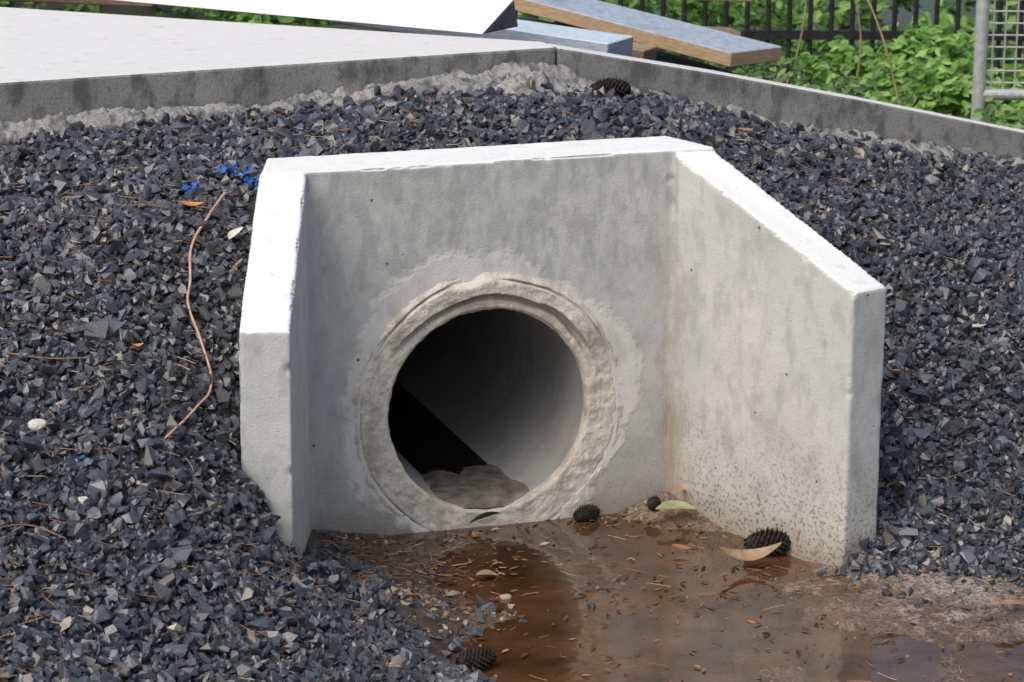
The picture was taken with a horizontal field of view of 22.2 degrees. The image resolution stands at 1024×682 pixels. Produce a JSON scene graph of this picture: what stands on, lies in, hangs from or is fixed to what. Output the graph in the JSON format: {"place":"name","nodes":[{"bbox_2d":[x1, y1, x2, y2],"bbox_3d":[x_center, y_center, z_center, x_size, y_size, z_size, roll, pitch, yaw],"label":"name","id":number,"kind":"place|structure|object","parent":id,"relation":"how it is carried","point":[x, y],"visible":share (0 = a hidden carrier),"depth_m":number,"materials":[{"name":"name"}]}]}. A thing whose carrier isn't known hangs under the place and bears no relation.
{"place":"outdoors","nodes":[
{"label":"outdoors","id":0,"kind":"place"},
{"bbox_2d":[0,0,1023,681],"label":"ground","id":1,"kind":"structure","parent":0,"point":[858,610],"depth_m":4.35,"materials":[{"name":"soil"}]},
{"bbox_2d":[0,0,159,6],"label":"timber board","id":2,"kind":"object","parent":1,"relation":"on","point":[111,2],"visible":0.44,"depth_m":6.40,"materials":[{"name":"brown wood"}]},
{"bbox_2d":[0,7,554,121],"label":"concrete slab","id":3,"kind":"structure","parent":1,"relation":"on","point":[53,62],"depth_m":5.26,"materials":[{"name":"grey concrete"}]},
{"bbox_2d":[119,0,517,33],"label":"white metal flashing","id":4,"kind":"object","parent":3,"relation":"on","point":[478,16],"visible":1,"depth_m":5.69,"materials":[{"name":"white metal"}]},
{"bbox_2d":[0,61,607,145],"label":"concrete footing","id":5,"kind":"object","parent":1,"relation":"on","point":[560,77],"visible":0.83,"depth_m":5.17,"materials":[{"name":"grey concrete"}]},
{"bbox_2d":[300,17,632,56],"bbox_3d":[-0.150,-0.717,5.906,0.866,0.107,0.140,7,16,25],"label":"blue panel","id":6,"kind":"object","parent":1,"relation":"on","point":[593,40],"visible":0.41,"depth_m":5.77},
{"bbox_2d":[455,645,496,670],"bbox_3d":[-0.056,0.496,4.077,0.067,0.043,0.046,-4,15,-18],"label":"conifer cone","id":7,"kind":"object","parent":1,"relation":"on","point":[478,658],"visible":0.96,"depth_m":4.07,"materials":[{"name":"black plant"}]},
{"bbox_2d":[0,0,1016,54],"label":"hedge","id":8,"kind":"object","parent":1,"relation":"on","point":[182,11],"visible":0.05,"depth_m":11.00,"materials":[{"name":"green plant"}]},
{"bbox_2d":[0,72,1023,681],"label":"gravel bank","id":9,"kind":"structure","parent":1,"relation":"on","point":[204,140],"depth_m":4.44,"materials":[{"name":"grey gravel"}]},
{"bbox_2d":[0,524,65,538],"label":"twig","id":10,"kind":"object","parent":9,"relation":"on","point":[33,526],"visible":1,"depth_m":3.79,"materials":[{"name":"brown wood"}]},
{"bbox_2d":[28,419,46,431],"bbox_3d":[-0.725,0.128,3.991,0.030,0.019,0.023,-4,15,-18],"label":"pale stone","id":11,"kind":"object","parent":9,"relation":"on","point":[35,425],"visible":1,"depth_m":3.98,"materials":[{"name":"white stone"}]},
{"bbox_2d":[8,352,88,358],"bbox_3d":[-0.730,0.024,4.110,0.127,0.009,0.012,0,14,0],"label":"twig","id":12,"kind":"object","parent":9,"relation":"on","point":[49,358],"visible":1,"depth_m":4.11,"materials":[{"name":"brown wood"}]},
{"bbox_2d":[78,496,87,503],"bbox_3d":[-0.637,0.237,3.875,0.020,0.013,0.017,6,15,20],"label":"pale stone","id":13,"kind":"object","parent":9,"relation":"on","point":[81,499],"visible":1,"depth_m":3.87,"materials":[{"name":"white stone"}]},
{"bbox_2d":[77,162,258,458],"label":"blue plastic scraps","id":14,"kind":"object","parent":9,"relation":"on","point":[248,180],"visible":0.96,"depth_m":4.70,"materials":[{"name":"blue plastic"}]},
{"bbox_2d":[178,200,203,205],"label":"orange leaf","id":15,"kind":"object","parent":9,"relation":"on","point":[189,203],"visible":1,"depth_m":4.52,"materials":[{"name":"orange plant"}]},
{"bbox_2d":[164,192,225,439],"bbox_3d":[-0.512,-0.056,4.328,0.059,0.258,0.683,0,14,-1],"label":"dry stem","id":16,"kind":"object","parent":9,"relation":"on","point":[193,320],"visible":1,"depth_m":4.27,"materials":[{"name":"brown plant"}]},
{"bbox_2d":[228,227,242,238],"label":"pale leaf","id":17,"kind":"object","parent":9,"relation":"on","point":[232,233],"visible":1,"depth_m":4.47,"materials":[{"name":"white plant"}]},
{"bbox_2d":[399,97,469,107],"bbox_3d":[-0.153,-0.460,5.039,0.151,0.014,0.017,-5,15,-22],"label":"twig","id":18,"kind":"object","parent":9,"relation":"on","point":[443,99],"visible":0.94,"depth_m":5.05,"materials":[{"name":"brown wood"}]},
{"bbox_2d":[0,76,1023,681],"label":"pine needles","id":19,"kind":"object","parent":9,"relation":"on","point":[236,328],"visible":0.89,"depth_m":4.19,"materials":[{"name":"brown plant"}]},
{"bbox_2d":[590,77,631,97],"bbox_3d":[0.203,-0.519,5.390,0.089,0.060,0.061,-4,15,-18],"label":"conifer cone","id":20,"kind":"object","parent":9,"relation":"on","point":[619,85],"visible":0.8,"depth_m":5.38,"materials":[{"name":"brown plant"}]},
{"bbox_2d":[737,130,858,184],"bbox_3d":[0.588,-0.376,5.387,0.256,0.110,0.032,2,14,7],"label":"twig","id":21,"kind":"object","parent":9,"relation":"on","point":[794,161],"visible":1,"depth_m":5.39,"materials":[{"name":"brown wood"}]},
{"bbox_2d":[885,481,905,487],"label":"tan leaf","id":22,"kind":"object","parent":9,"relation":"on","point":[895,483],"visible":1,"depth_m":4.63,"materials":[{"name":"plant"}]},
{"bbox_2d":[918,469,972,478],"bbox_3d":[0.786,0.238,4.691,0.120,0.013,0.012,-4,15,-18],"label":"twig","id":23,"kind":"object","parent":9,"relation":"on","point":[945,477],"visible":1,"depth_m":4.68,"materials":[{"name":"brown wood"}]},
{"bbox_2d":[961,321,986,326],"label":"tan leaf","id":24,"kind":"object","parent":9,"relation":"on","point":[975,325],"visible":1,"depth_m":5.03,"materials":[{"name":"beige plant"}]},
{"bbox_2d":[12,95,1023,672],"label":"scattered leaf bits","id":25,"kind":"object","parent":1,"relation":"on","point":[470,109],"visible":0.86,"depth_m":4.79,"materials":[{"name":"brown plant"}]},
{"bbox_2d":[239,136,886,565],"bbox_3d":[-0.460,-0.181,5.999,1.126,0.957,3.645,-4,15,-18],"label":"culvert headwall","id":26,"kind":"object","parent":1,"relation":"on","point":[447,338],"visible":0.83,"depth_m":4.66,"materials":[{"name":"concrete"}]},
{"bbox_2d":[470,511,498,522],"bbox_3d":[-0.046,0.320,4.744,0.068,0.033,0.015,9,17,32],"label":"green leaf","id":27,"kind":"object","parent":26,"relation":"on","point":[484,515],"visible":1,"depth_m":4.74,"materials":[{"name":"green plant"}]},
{"bbox_2d":[385,21,740,48],"bbox_3d":[0.133,-0.758,6.459,0.903,0.105,0.090,-4,15,-18],"label":"timber board","id":28,"kind":"object","parent":1,"relation":"on","point":[730,30],"visible":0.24,"depth_m":6.55,"materials":[{"name":"brown wood"}]},
{"bbox_2d":[190,0,1023,84],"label":"green shrub","id":29,"kind":"object","parent":1,"relation":"on","point":[778,14],"visible":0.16,"depth_m":9.91,"materials":[{"name":"green plant"}]},
{"bbox_2d":[216,13,1023,129],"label":"ground cover","id":30,"kind":"object","parent":1,"relation":"on","point":[988,112],"visible":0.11,"depth_m":6.43,"materials":[{"name":"green plant"}]},
{"bbox_2d":[630,42,656,59],"bbox_3d":[-0.231,-0.783,6.275,1.207,0.150,0.090,6,15,23],"label":"timber board","id":31,"kind":"object","parent":1,"relation":"on","point":[644,51],"visible":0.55,"depth_m":6.05,"materials":[{"name":"brown wood"}]},
{"bbox_2d":[513,0,781,66],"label":"painted timber board","id":32,"kind":"object","parent":1,"relation":"on","point":[697,41],"visible":0.92,"depth_m":6.17,"materials":[{"name":"wood"}]},
{"bbox_2d":[703,0,751,0],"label":"timber board","id":33,"kind":"object","parent":32,"relation":"on","point":[727,0],"visible":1,"depth_m":7.08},
{"bbox_2d":[647,496,660,510],"bbox_3d":[0.262,0.300,4.827,0.032,0.028,0.039,-4,15,-18],"label":"conifer cone","id":34,"kind":"object","parent":1,"relation":"on","point":[654,502],"visible":0.99,"depth_m":4.82,"materials":[{"name":"black plant"}]},
{"bbox_2d":[656,500,695,508],"bbox_3d":[0.299,0.302,4.778,0.073,0.013,0.033,-4,15,-18],"label":"green leaf","id":35,"kind":"object","parent":1,"relation":"on","point":[673,504],"visible":1,"depth_m":4.78,"materials":[{"name":"plant"}]},
{"bbox_2d":[387,513,1023,681],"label":"puddle water","id":36,"kind":"structure","parent":1,"relation":"on","point":[623,636],"depth_m":4.32,"materials":[{"name":"brown liquid"}]},
{"bbox_2d":[476,569,497,575],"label":"brown leaf","id":37,"kind":"object","parent":36,"relation":"on","point":[485,572],"visible":1,"depth_m":4.49,"materials":[{"name":"beige plant"}]},
{"bbox_2d":[499,594,511,599],"bbox_3d":[-0.011,0.432,4.399,0.021,0.013,0.016,-4,15,-18],"label":"pale stone","id":38,"kind":"object","parent":36,"relation":"on","point":[505,596],"visible":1,"depth_m":4.39,"materials":[{"name":"beige stone"}]},
{"bbox_2d":[573,503,600,521],"bbox_3d":[0.137,0.318,4.811,0.056,0.037,0.039,-4,15,-18],"label":"conifer cone","id":39,"kind":"object","parent":36,"relation":"on","point":[586,513],"visible":1,"depth_m":4.80,"materials":[{"name":"black plant"}]},
{"bbox_2d":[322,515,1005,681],"bbox_3d":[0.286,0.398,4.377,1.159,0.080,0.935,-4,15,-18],"label":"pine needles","id":40,"kind":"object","parent":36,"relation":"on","point":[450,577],"visible":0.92,"depth_m":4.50,"materials":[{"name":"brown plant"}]},
{"bbox_2d":[320,499,1019,681],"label":"leaf litter","id":41,"kind":"object","parent":36,"relation":"on","point":[596,588],"visible":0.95,"depth_m":4.48,"materials":[{"name":"brown plant"}]},
{"bbox_2d":[324,502,1021,655],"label":"mud pebbles","id":42,"kind":"object","parent":36,"relation":"on","point":[506,613],"visible":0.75,"depth_m":4.33,"materials":[{"name":"brown stone"}]},
{"bbox_2d":[672,544,689,548],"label":"red leaf","id":43,"kind":"object","parent":36,"relation":"on","point":[680,546],"visible":1,"depth_m":4.63,"materials":[{"name":"plant"}]},
{"bbox_2d":[718,542,780,560],"bbox_3d":[0.410,0.365,4.542,0.115,0.031,0.031,-4,15,-18],"label":"curled brown leaf","id":44,"kind":"object","parent":36,"relation":"on","point":[749,554],"visible":1,"depth_m":4.55,"materials":[{"name":"beige plant"}]},
{"bbox_2d":[743,527,790,556],"bbox_3d":[0.454,0.358,4.625,0.093,0.061,0.062,-4,15,-18],"label":"conifer cone","id":45,"kind":"object","parent":36,"relation":"on","point":[763,538],"visible":0.8,"depth_m":4.61,"materials":[{"name":"black plant"}]},
{"bbox_2d":[515,0,1023,84],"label":"metal picket fence","id":46,"kind":"object","parent":1,"relation":"on","point":[810,34],"depth_m":9.29,"materials":[{"name":"black metal"}]},
{"bbox_2d":[548,43,1023,159],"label":"concrete kerb","id":47,"kind":"structure","parent":1,"relation":"on","point":[789,103],"depth_m":5.62,"materials":[{"name":"grey concrete"}]},
{"bbox_2d":[786,0,806,83],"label":"dry stalk","id":48,"kind":"object","parent":1,"relation":"on","point":[801,33],"visible":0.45,"depth_m":7.87,"materials":[{"name":"brown plant"}]},
{"bbox_2d":[589,80,1023,173],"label":"kerb footing","id":49,"kind":"object","parent":1,"relation":"on","point":[920,147],"visible":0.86,"depth_m":5.66,"materials":[{"name":"concrete"}]},
{"bbox_2d":[854,0,860,79],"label":"dry stalk","id":50,"kind":"object","parent":1,"relation":"on","point":[860,39],"visible":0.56,"depth_m":8.53,"materials":[{"name":"brown plant"}]},
{"bbox_2d":[867,0,899,104],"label":"dry stalk","id":51,"kind":"object","parent":1,"relation":"on","point":[886,52],"visible":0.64,"depth_m":7.65,"materials":[{"name":"brown plant"}]},
{"bbox_2d":[795,23,1023,128],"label":"green shrub","id":52,"kind":"object","parent":1,"relation":"on","point":[937,59],"visible":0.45,"depth_m":8.37,"materials":[{"name":"green plant"}]},
{"bbox_2d":[971,0,1023,121],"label":"gate","id":53,"kind":"structure","parent":1,"relation":"on","point":[980,93],"depth_m":7.45,"materials":[{"name":"metal"}]},
{"bbox_2d":[991,600,1023,604],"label":"brown leaf","id":54,"kind":"object","parent":1,"relation":"on","point":[1010,602],"visible":1,"depth_m":4.29,"materials":[{"name":"brown plant"}]},
{"bbox_2d":[306,529,1023,671],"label":"stray gravel","id":55,"kind":"structure","parent":0,"point":[351,563],"depth_m":4.33,"materials":[{"name":"grey gravel"}]}
]}

